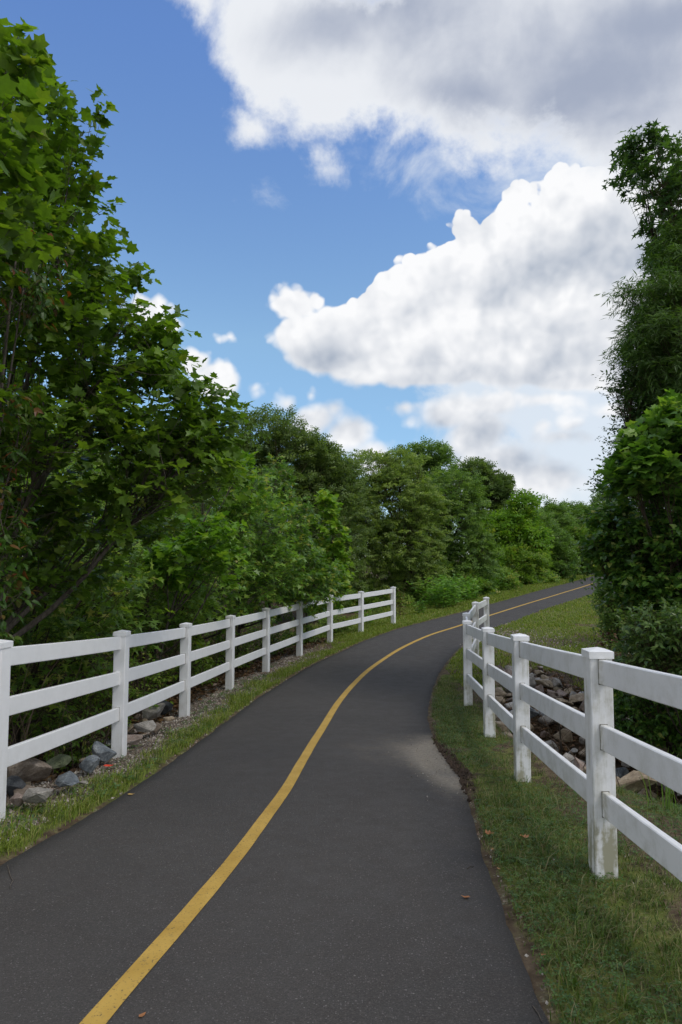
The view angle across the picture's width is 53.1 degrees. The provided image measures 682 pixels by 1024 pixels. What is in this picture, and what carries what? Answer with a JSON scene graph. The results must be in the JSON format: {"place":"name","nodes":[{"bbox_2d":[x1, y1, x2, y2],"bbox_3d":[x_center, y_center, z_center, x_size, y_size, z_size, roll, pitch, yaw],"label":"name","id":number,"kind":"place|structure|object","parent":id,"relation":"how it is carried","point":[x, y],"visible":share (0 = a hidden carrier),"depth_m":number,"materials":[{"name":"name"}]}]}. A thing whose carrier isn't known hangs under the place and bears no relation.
{"place":"outdoors","nodes":[
{"label":"outdoors","id":0,"kind":"place"},
{"bbox_2d":[0,574,606,1023],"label":"path","id":1,"kind":"structure","parent":0,"point":[302,846],"depth_m":3.88,"materials":[{"name":"grey asphalt"}]},
{"bbox_2d":[0,557,681,1023],"bbox_3d":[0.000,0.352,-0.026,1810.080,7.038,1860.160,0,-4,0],"label":"ground","id":2,"kind":"structure","parent":0,"point":[538,983],"depth_m":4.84,"materials":[{"name":"green plant"}]},
{"bbox_2d":[6,775,25,794],"bbox_3d":[-2.644,2.217,5.520,0.171,0.140,0.151,1,3,36],"label":"rock","id":3,"kind":"object","parent":2,"relation":"on","point":[14,783],"visible":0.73,"depth_m":5.49,"materials":[{"name":"stone"}]},
{"bbox_2d":[9,793,23,806],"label":"rock","id":4,"kind":"object","parent":2,"relation":"on","point":[16,799],"visible":0.89,"depth_m":5.17,"materials":[{"name":"stone"}]},
{"bbox_2d":[14,785,34,794],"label":"rock","id":5,"kind":"object","parent":2,"relation":"on","point":[23,790],"visible":0.43,"depth_m":5.47,"materials":[{"name":"brown stone"}]},
{"bbox_2d":[7,758,51,781],"bbox_3d":[-2.591,2.151,5.687,0.351,0.196,0.213,1,-4,-9],"label":"rock","id":6,"kind":"object","parent":2,"relation":"on","point":[31,769],"visible":0.76,"depth_m":5.62,"materials":[{"name":"brown stone"}]},
{"bbox_2d":[0,17,63,416],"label":"sycamore sapling","id":7,"kind":"object","parent":2,"relation":"on","point":[24,84],"visible":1,"depth_m":4.83,"materials":[{"name":"green plant"}]},
{"bbox_2d":[22,787,52,802],"bbox_3d":[-2.288,2.142,5.172,0.240,0.118,0.174,-19,-27,25],"label":"rock","id":8,"kind":"object","parent":2,"relation":"on","point":[36,795],"visible":1,"depth_m":5.12,"materials":[{"name":"grey stone"}]},
{"bbox_2d":[0,220,81,646],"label":"dogwood tree","id":9,"kind":"object","parent":2,"relation":"on","point":[42,295],"visible":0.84,"depth_m":5.87,"materials":[{"name":"green plant"}]},
{"bbox_2d":[0,441,97,645],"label":"woodland tree","id":10,"kind":"object","parent":2,"relation":"on","point":[47,595],"visible":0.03,"depth_m":9.01,"materials":[{"name":"green plant"}]},
{"bbox_2d":[46,754,71,768],"bbox_3d":[-2.607,2.275,6.258,0.182,0.092,0.300,4,-3,9],"label":"rock","id":11,"kind":"object","parent":2,"relation":"on","point":[59,761],"visible":0.88,"depth_m":6.22,"materials":[{"name":"green stone"}]},
{"bbox_2d":[10,663,110,740],"bbox_3d":[-4.678,3.211,11.154,2.167,1.652,2.041,0,-4,0],"label":"undergrowth bush","id":12,"kind":"object","parent":2,"relation":"on","point":[46,710],"visible":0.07,"depth_m":10.96,"materials":[{"name":"green plant"}]},
{"bbox_2d":[12,660,110,733],"bbox_3d":[-5.976,3.485,13.291,2.949,2.022,2.746,2,-4,-20],"label":"undergrowth bush","id":13,"kind":"object","parent":2,"relation":"on","point":[65,701],"visible":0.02,"depth_m":13.08,"materials":[{"name":"green plant"}]},
{"bbox_2d":[0,469,128,738],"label":"woodland tree","id":14,"kind":"object","parent":2,"relation":"on","point":[54,678],"visible":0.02,"depth_m":11.56,"materials":[{"name":"green plant"}]},
{"bbox_2d":[55,771,78,786],"bbox_3d":[-2.279,2.229,5.676,0.202,0.086,0.205,-8,5,-8],"label":"rock","id":15,"kind":"object","parent":2,"relation":"on","point":[69,778],"visible":1,"depth_m":5.65,"materials":[{"name":"grey stone"}]},
{"bbox_2d":[13,418,138,674],"bbox_3d":[-8.310,1.049,19.107,7.177,7.549,6.564,3,-5,-39],"label":"woodland tree","id":16,"kind":"object","parent":2,"relation":"on","point":[93,472],"visible":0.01,"depth_m":18.69,"materials":[{"name":"green plant"}]},
{"bbox_2d":[31,695,135,772],"bbox_3d":[-3.320,2.916,8.673,1.334,1.094,1.378,0,-4,0],"label":"undergrowth bush","id":17,"kind":"object","parent":2,"relation":"on","point":[77,755],"visible":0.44,"depth_m":8.51,"materials":[{"name":"green plant"}]},
{"bbox_2d":[11,430,156,667],"bbox_3d":[-6.736,1.171,15.175,5.463,6.865,5.365,0,-4,0],"label":"woodland tree","id":18,"kind":"object","parent":2,"relation":"on","point":[81,479],"visible":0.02,"depth_m":15.38,"materials":[{"name":"green plant"}]},
{"bbox_2d":[6,412,162,533],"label":"oak tree","id":19,"kind":"object","parent":2,"relation":"on","point":[88,471],"depth_m":23.97,"materials":[{"name":"green plant"}]},
{"bbox_2d":[0,481,175,744],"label":"woodland tree","id":20,"kind":"object","parent":2,"relation":"on","point":[63,629],"visible":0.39,"depth_m":9.14,"materials":[{"name":"green plant"}]},
{"bbox_2d":[79,755,99,772],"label":"rock","id":21,"kind":"object","parent":2,"relation":"on","point":[89,764],"visible":1,"depth_m":6.31,"materials":[{"name":"grey stone"}]},
{"bbox_2d":[92,741,116,761],"bbox_3d":[-2.375,2.396,6.853,0.246,0.174,0.222,0,5,-13],"label":"rock","id":22,"kind":"object","parent":2,"relation":"on","point":[102,752],"visible":0.88,"depth_m":6.78,"materials":[{"name":"grey stone"}]},
{"bbox_2d":[42,500,219,656],"bbox_3d":[-4.399,2.083,14.308,4.214,4.781,4.414,3,-5,-33],"label":"woodland tree","id":23,"kind":"object","parent":2,"relation":"on","point":[153,526],"visible":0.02,"depth_m":14.10,"materials":[{"name":"green plant"}]},
{"bbox_2d":[0,35,262,641],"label":"sycamore tree","id":24,"kind":"object","parent":2,"relation":"on","point":[189,430],"visible":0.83,"depth_m":7.04,"materials":[{"name":"green plant"}]},
{"bbox_2d":[127,734,142,744],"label":"rock","id":25,"kind":"object","parent":2,"relation":"on","point":[134,739],"visible":0.67,"depth_m":7.63,"materials":[{"name":"stone"}]},
{"bbox_2d":[94,651,178,713],"bbox_3d":[-3.184,2.766,10.810,1.416,1.286,1.445,0,-4,0],"label":"undergrowth bush","id":26,"kind":"object","parent":2,"relation":"on","point":[154,680],"visible":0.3,"depth_m":10.59,"materials":[{"name":"green plant"}]},
{"bbox_2d":[0,663,275,830],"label":"weeds","id":27,"kind":"object","parent":2,"relation":"on","point":[71,787],"visible":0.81,"depth_m":6.47,"materials":[{"name":"green plant"}]},
{"bbox_2d":[133,720,155,731],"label":"rock","id":28,"kind":"object","parent":2,"relation":"on","point":[147,726],"visible":1,"depth_m":8.10,"materials":[{"name":"grey stone"}]},
{"bbox_2d":[65,538,230,688],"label":"woodland tree","id":29,"kind":"object","parent":2,"relation":"on","point":[179,617],"visible":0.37,"depth_m":11.88,"materials":[{"name":"green plant"}]},
{"bbox_2d":[129,636,204,688],"bbox_3d":[-3.896,3.462,15.178,2.217,1.775,2.142,0,-4,0],"label":"undergrowth bush","id":30,"kind":"object","parent":2,"relation":"on","point":[153,657],"visible":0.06,"depth_m":14.97,"materials":[{"name":"green plant"}]},
{"bbox_2d":[0,644,347,848],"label":"gravel","id":31,"kind":"structure","parent":2,"relation":"on","point":[77,773],"depth_m":8.20,"materials":[{"name":"grey gravel"}]},
{"bbox_2d":[103,470,251,675],"bbox_3d":[-4.626,1.672,18.351,4.633,6.117,5.219,3,-5,-34],"label":"woodland tree","id":32,"kind":"object","parent":2,"relation":"on","point":[180,556],"depth_m":18.23,"materials":[{"name":"green plant"}]},
{"bbox_2d":[152,633,220,687],"bbox_3d":[-2.879,2.897,12.782,1.439,1.452,1.526,0,-4,0],"label":"undergrowth bush","id":33,"kind":"object","parent":2,"relation":"on","point":[200,668],"visible":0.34,"depth_m":12.70,"materials":[{"name":"green plant"}]},
{"bbox_2d":[97,392,283,622],"bbox_3d":[-5.996,0.034,26.822,8.372,9.514,8.331,0,-4,0],"label":"oak tree","id":34,"kind":"object","parent":2,"relation":"on","point":[249,449],"depth_m":26.23,"materials":[{"name":"green plant"}]},
{"bbox_2d":[0,587,395,821],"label":"rail fence","id":35,"kind":"object","parent":2,"relation":"on","point":[120,643],"visible":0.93,"depth_m":7.30,"materials":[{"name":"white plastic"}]},
{"bbox_2d":[139,450,257,691],"bbox_3d":[-2.354,1.159,11.254,1.906,4.574,1.583,0,-4,0],"label":"sycamore sapling","id":36,"kind":"object","parent":2,"relation":"on","point":[162,559],"visible":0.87,"depth_m":11.12,"materials":[{"name":"green plant"}]},
{"bbox_2d":[0,618,425,856],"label":"verge grass","id":37,"kind":"structure","parent":2,"relation":"on","point":[63,806],"depth_m":7.11,"materials":[{"name":"green plant"}]},
{"bbox_2d":[199,628,257,667],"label":"undergrowth bush","id":38,"kind":"object","parent":2,"relation":"on","point":[217,640],"visible":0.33,"depth_m":14.90,"materials":[{"name":"green plant"}]},
{"bbox_2d":[165,451,311,669],"bbox_3d":[-2.311,1.270,14.124,3.172,5.200,3.106,-1,-4,17],"label":"sweetgum tree","id":39,"kind":"object","parent":2,"relation":"on","point":[257,561],"visible":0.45,"depth_m":14.12,"materials":[{"name":"green plant"}]},
{"bbox_2d":[199,610,278,666],"bbox_3d":[-2.977,3.631,19.567,2.517,1.989,2.394,-1,-4,11],"label":"undergrowth bush","id":40,"kind":"object","parent":2,"relation":"on","point":[249,627],"visible":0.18,"depth_m":19.37,"materials":[{"name":"green plant"}]},
{"bbox_2d":[241,621,293,658],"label":"undergrowth bush","id":41,"kind":"object","parent":2,"relation":"on","point":[272,639],"visible":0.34,"depth_m":16.89,"materials":[{"name":"green plant"}]},
{"bbox_2d":[226,452,349,656],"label":"sweetgum tree","id":42,"kind":"object","parent":2,"relation":"on","point":[310,591],"visible":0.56,"depth_m":16.25,"materials":[{"name":"green plant"}]},
{"bbox_2d":[220,401,381,620],"bbox_3d":[-1.879,0.090,29.390,7.728,9.608,6.094,1,-4,-18],"label":"oak tree","id":43,"kind":"object","parent":2,"relation":"on","point":[311,455],"visible":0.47,"depth_m":28.69,"materials":[{"name":"green plant"}]},
{"bbox_2d":[282,619,323,645],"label":"undergrowth bush","id":44,"kind":"object","parent":2,"relation":"on","point":[309,639],"visible":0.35,"depth_m":18.79,"materials":[{"name":"green plant"}]},
{"bbox_2d":[294,488,357,630],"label":"sycamore sapling","id":45,"kind":"object","parent":2,"relation":"on","point":[334,547],"visible":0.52,"depth_m":19.18,"materials":[{"name":"green plant"}]},
{"bbox_2d":[316,614,351,634],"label":"undergrowth bush","id":46,"kind":"object","parent":2,"relation":"on","point":[338,630],"visible":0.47,"depth_m":20.94,"materials":[{"name":"green plant"}]},
{"bbox_2d":[7,615,681,804],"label":"brambles","id":47,"kind":"object","parent":2,"relation":"on","point":[23,737],"visible":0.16,"depth_m":8.98,"materials":[{"name":"green plant"}]},
{"bbox_2d":[7,635,681,806],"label":"leaf litter","id":48,"kind":"object","parent":2,"relation":"on","point":[279,656],"visible":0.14,"depth_m":12.42,"materials":[{"name":"plant"}]},
{"bbox_2d":[316,586,374,612],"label":"thicket bush","id":49,"kind":"object","parent":2,"relation":"on","point":[353,602],"visible":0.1,"depth_m":32.18,"materials":[{"name":"green plant"}]},
{"bbox_2d":[364,583,417,610],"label":"thicket bush","id":50,"kind":"object","parent":2,"relation":"on","point":[383,597],"visible":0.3,"depth_m":32.91,"materials":[{"name":"green plant"}]},
{"bbox_2d":[389,588,406,616],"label":"weed","id":51,"kind":"object","parent":2,"relation":"on","point":[399,606],"visible":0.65,"depth_m":25.83,"materials":[{"name":"green plant"}]},
{"bbox_2d":[339,444,457,601],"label":"elm tree","id":52,"kind":"object","parent":2,"relation":"on","point":[390,548],"visible":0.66,"depth_m":34.72,"materials":[{"name":"green plant"}]},
{"bbox_2d":[357,467,456,576],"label":"oak tree","id":53,"kind":"object","parent":2,"relation":"on","point":[380,502],"visible":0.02,"depth_m":48.26,"materials":[{"name":"green plant"}]},
{"bbox_2d":[398,578,438,602],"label":"thicket bush","id":54,"kind":"object","parent":2,"relation":"on","point":[416,597],"visible":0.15,"depth_m":34.46,"materials":[{"name":"green plant"}]},
{"bbox_2d":[409,598,427,613],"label":"weed","id":55,"kind":"object","parent":2,"relation":"on","point":[420,608],"visible":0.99,"depth_m":26.78,"materials":[{"name":"green plant"}]},
{"bbox_2d":[406,577,440,605],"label":"weed clump","id":56,"kind":"object","parent":2,"relation":"on","point":[428,578],"visible":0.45,"depth_m":31.26,"materials":[{"name":"green plant"}]},
{"bbox_2d":[382,435,466,530],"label":"locust tree","id":57,"kind":"object","parent":2,"relation":"on","point":[441,457],"visible":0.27,"depth_m":45.51,"materials":[{"name":"green plant"}]},
{"bbox_2d":[419,573,465,604],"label":"weed clump","id":58,"kind":"object","parent":2,"relation":"on","point":[442,578],"visible":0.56,"depth_m":29.44,"materials":[{"name":"green plant"}]},
{"bbox_2d":[425,575,459,608],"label":"weed clump","id":59,"kind":"object","parent":2,"relation":"on","point":[444,602],"visible":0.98,"depth_m":28.79,"materials":[{"name":"green plant"}]},
{"bbox_2d":[428,581,469,604],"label":"weed clump","id":60,"kind":"object","parent":2,"relation":"on","point":[454,594],"visible":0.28,"depth_m":30.08,"materials":[{"name":"green plant"}]},
{"bbox_2d":[401,464,505,595],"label":"elm tree","id":61,"kind":"object","parent":2,"relation":"on","point":[473,540],"visible":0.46,"depth_m":37.70,"materials":[{"name":"green plant"}]},
{"bbox_2d":[431,737,475,801],"bbox_3d":[1.116,2.500,6.845,0.199,0.233,2.731,0,-4,0],"label":"washed debris","id":62,"kind":"object","parent":2,"relation":"on","point":[450,758],"visible":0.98,"depth_m":6.54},
{"bbox_2d":[428,568,499,594],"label":"thicket bush","id":63,"kind":"object","parent":2,"relation":"on","point":[488,588],"visible":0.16,"depth_m":36.71,"materials":[{"name":"green plant"}]},
{"bbox_2d":[448,576,488,598],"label":"weed clump","id":64,"kind":"object","parent":2,"relation":"on","point":[472,589],"visible":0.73,"depth_m":33.28,"materials":[{"name":"green plant"}]},
{"bbox_2d":[457,456,515,530],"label":"oak tree","id":65,"kind":"object","parent":2,"relation":"on","point":[502,484],"visible":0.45,"depth_m":51.14,"materials":[{"name":"green plant"}]},
{"bbox_2d":[481,565,523,590],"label":"thicket bush","id":66,"kind":"object","parent":2,"relation":"on","point":[514,580],"visible":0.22,"depth_m":40.20,"materials":[{"name":"green plant"}]},
{"bbox_2d":[468,487,554,575],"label":"sycamore tree","id":67,"kind":"object","parent":2,"relation":"on","point":[516,522],"visible":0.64,"depth_m":46.76,"materials":[{"name":"green plant"}]},
{"bbox_2d":[497,542,560,583],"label":"tree","id":68,"kind":"object","parent":2,"relation":"on","point":[539,571],"visible":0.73,"depth_m":44.51,"materials":[{"name":"green plant"}]},
{"bbox_2d":[445,586,638,696],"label":"lawn grass","id":69,"kind":"structure","parent":2,"relation":"on","point":[568,616],"depth_m":21.17,"materials":[{"name":"green plant"}]},
{"bbox_2d":[460,623,628,653],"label":"grass","id":70,"kind":"structure","parent":2,"relation":"on","point":[537,637],"depth_m":19.44,"materials":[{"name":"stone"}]},
{"bbox_2d":[535,679,553,687],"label":"rock","id":71,"kind":"object","parent":2,"relation":"on","point":[542,682],"visible":0.94,"depth_m":12.82,"materials":[{"name":"beige stone"}]},
{"bbox_2d":[537,715,556,725],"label":"rock","id":72,"kind":"object","parent":2,"relation":"on","point":[547,719],"visible":0.45,"depth_m":11.54,"materials":[{"name":"grey stone"}]},
{"bbox_2d":[534,508,562,556],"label":"tree","id":73,"kind":"object","parent":2,"relation":"on","point":[545,518],"visible":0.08,"depth_m":49.98,"materials":[{"name":"green plant"}]},
{"bbox_2d":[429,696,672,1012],"bbox_3d":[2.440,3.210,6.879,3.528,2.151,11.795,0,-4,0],"label":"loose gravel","id":74,"kind":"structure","parent":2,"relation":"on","point":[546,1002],"depth_m":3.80,"materials":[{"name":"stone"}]},
{"bbox_2d":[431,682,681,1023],"bbox_3d":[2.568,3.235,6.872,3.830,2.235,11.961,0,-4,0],"label":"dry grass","id":75,"kind":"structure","parent":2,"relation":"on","point":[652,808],"depth_m":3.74,"materials":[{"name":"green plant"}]},
{"bbox_2d":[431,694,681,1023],"bbox_3d":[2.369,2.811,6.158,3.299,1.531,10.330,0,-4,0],"label":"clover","id":76,"kind":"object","parent":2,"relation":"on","point":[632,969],"visible":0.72,"depth_m":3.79,"materials":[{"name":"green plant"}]},
{"bbox_2d":[535,494,578,550],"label":"tree","id":77,"kind":"object","parent":2,"relation":"on","point":[563,517],"visible":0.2,"depth_m":56.54,"materials":[{"name":"green plant"}]},
{"bbox_2d":[538,521,584,578],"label":"tree","id":78,"kind":"object","parent":2,"relation":"on","point":[563,544],"visible":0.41,"depth_m":48.50,"materials":[{"name":"green plant"}]},
{"bbox_2d":[553,729,572,741],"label":"rock","id":79,"kind":"object","parent":2,"relation":"on","point":[568,737],"visible":0.85,"depth_m":11.19,"materials":[{"name":"beige stone"}]},
{"bbox_2d":[553,502,586,527],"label":"tree","id":80,"kind":"object","parent":2,"relation":"on","point":[577,513],"visible":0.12,"depth_m":61.60,"materials":[{"name":"green plant"}]},
{"bbox_2d":[462,597,681,881],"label":"rail fence","id":81,"kind":"object","parent":2,"relation":"on","point":[603,675],"visible":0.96,"depth_m":3.95,"materials":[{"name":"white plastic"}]},
{"bbox_2d":[569,693,583,701],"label":"rock","id":82,"kind":"object","parent":2,"relation":"on","point":[577,697],"visible":0.77,"depth_m":12.03,"materials":[{"name":"beige stone"}]},
{"bbox_2d":[573,757,585,771],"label":"rock","id":83,"kind":"object","parent":2,"relation":"on","point":[579,764],"visible":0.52,"depth_m":7.43,"materials":[{"name":"stone"}]},
{"bbox_2d":[561,521,600,574],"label":"tree","id":84,"kind":"object","parent":2,"relation":"on","point":[574,530],"visible":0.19,"depth_m":53.78,"materials":[{"name":"green plant"}]},
{"bbox_2d":[572,501,597,514],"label":"tree","id":85,"kind":"object","parent":2,"relation":"on","point":[583,506],"visible":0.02,"depth_m":64.57,"materials":[{"name":"green plant"}]},
{"bbox_2d":[579,490,622,507],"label":"tree","id":86,"kind":"object","parent":2,"relation":"on","point":[597,497],"visible":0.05,"depth_m":74.82,"materials":[{"name":"green plant"}]},
{"bbox_2d":[584,576,634,648],"bbox_3d":[4.958,2.282,12.149,0.960,2.409,1.500,0,-4,0],"label":"green shrub","id":87,"kind":"object","parent":2,"relation":"on","point":[607,617],"visible":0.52,"depth_m":12.15,"materials":[{"name":"green plant"}]},
{"bbox_2d":[587,629,632,693],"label":"withered shrub","id":88,"kind":"object","parent":2,"relation":"on","point":[601,642],"visible":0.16,"depth_m":11.27,"materials":[{"name":"green plant"}]},
{"bbox_2d":[615,767,628,777],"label":"rock","id":89,"kind":"object","parent":2,"relation":"on","point":[622,771],"visible":0.39,"depth_m":10.29,"materials":[{"name":"grey stone"}]},
{"bbox_2d":[573,498,681,755],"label":"vine covered tree","id":90,"kind":"object","parent":2,"relation":"on","point":[633,569],"visible":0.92,"depth_m":9.40,"materials":[{"name":"green plant"}]},
{"bbox_2d":[557,549,595,583],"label":"dangling vine","id":91,"kind":"object","parent":90,"relation":"hanging from","point":[576,570],"visible":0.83,"depth_m":10.07,"materials":[{"name":"green plant"}]},
{"bbox_2d":[577,359,681,655],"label":"hornbeam tree","id":92,"kind":"object","parent":2,"relation":"on","point":[630,410],"visible":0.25,"depth_m":11.17,"materials":[{"name":"green plant"}]},
{"bbox_2d":[588,388,681,597],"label":"sycamore tree","id":93,"kind":"object","parent":2,"relation":"on","point":[645,459],"visible":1,"depth_m":8.73,"materials":[{"name":"green plant"}]},
{"bbox_2d":[616,770,656,793],"bbox_3d":[3.055,2.844,7.178,0.447,0.280,0.211,12,8,-18],"label":"rock","id":94,"kind":"object","parent":2,"relation":"on","point":[631,781],"visible":0.69,"depth_m":7.12,"materials":[{"name":"beige stone"}]},
{"bbox_2d":[594,211,681,418],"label":"willow tree","id":95,"kind":"object","parent":2,"relation":"on","point":[653,335],"visible":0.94,"depth_m":10.40,"materials":[{"name":"green plant"}]},
{"bbox_2d":[602,118,681,285],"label":"sweetgum tree","id":96,"kind":"object","parent":2,"relation":"on","point":[668,195],"visible":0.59,"depth_m":11.23,"materials":[{"name":"green plant"}]},
{"bbox_2d":[603,597,681,736],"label":"blue green shrub","id":97,"kind":"object","parent":2,"relation":"on","point":[658,639],"visible":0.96,"depth_m":7.83,"materials":[{"name":"green plant"}]},
{"bbox_2d":[613,651,681,803],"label":"dark shrub","id":98,"kind":"object","parent":2,"relation":"on","point":[662,728],"visible":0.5,"depth_m":8.89,"materials":[{"name":"green plant"}]},
{"bbox_2d":[638,788,656,799],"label":"rock","id":99,"kind":"object","parent":2,"relation":"on","point":[642,791],"visible":0.27,"depth_m":9.90,"materials":[{"name":"beige stone"}]},
{"bbox_2d":[640,748,678,811],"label":"reed clump","id":100,"kind":"object","parent":2,"relation":"on","point":[667,793],"visible":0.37,"depth_m":5.72,"materials":[{"name":"green plant"}]},
{"bbox_2d":[0,0,681,559],"label":"sky","id":101,"kind":"structure","parent":0,"point":[391,223],"materials":[{"name":"blue"}]},
{"bbox_2d":[275,572,601,642],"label":"bank grass","id":102,"kind":"structure","parent":0,"point":[410,612],"depth_m":28.64,"materials":[{"name":"green plant"}]},
{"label":"rock","id":103,"kind":"object","parent":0,"visible":0},
{"bbox_2d":[142,703,164,719],"bbox_3d":[-2.545,2.719,9.296,0.317,0.176,0.253,-10,-7,-11],"label":"rock","id":104,"kind":"object","parent":103,"relation":"on","point":[153,712],"visible":0.93,"depth_m":9.23,"materials":[{"name":"grey stone"}]},
{"label":"rock","id":105,"kind":"object","parent":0,"visible":0},
{"bbox_2d":[157,701,172,714],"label":"rock","id":106,"kind":"object","parent":105,"relation":"on","point":[168,707],"visible":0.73,"depth_m":9.63,"materials":[{"name":"stone"}]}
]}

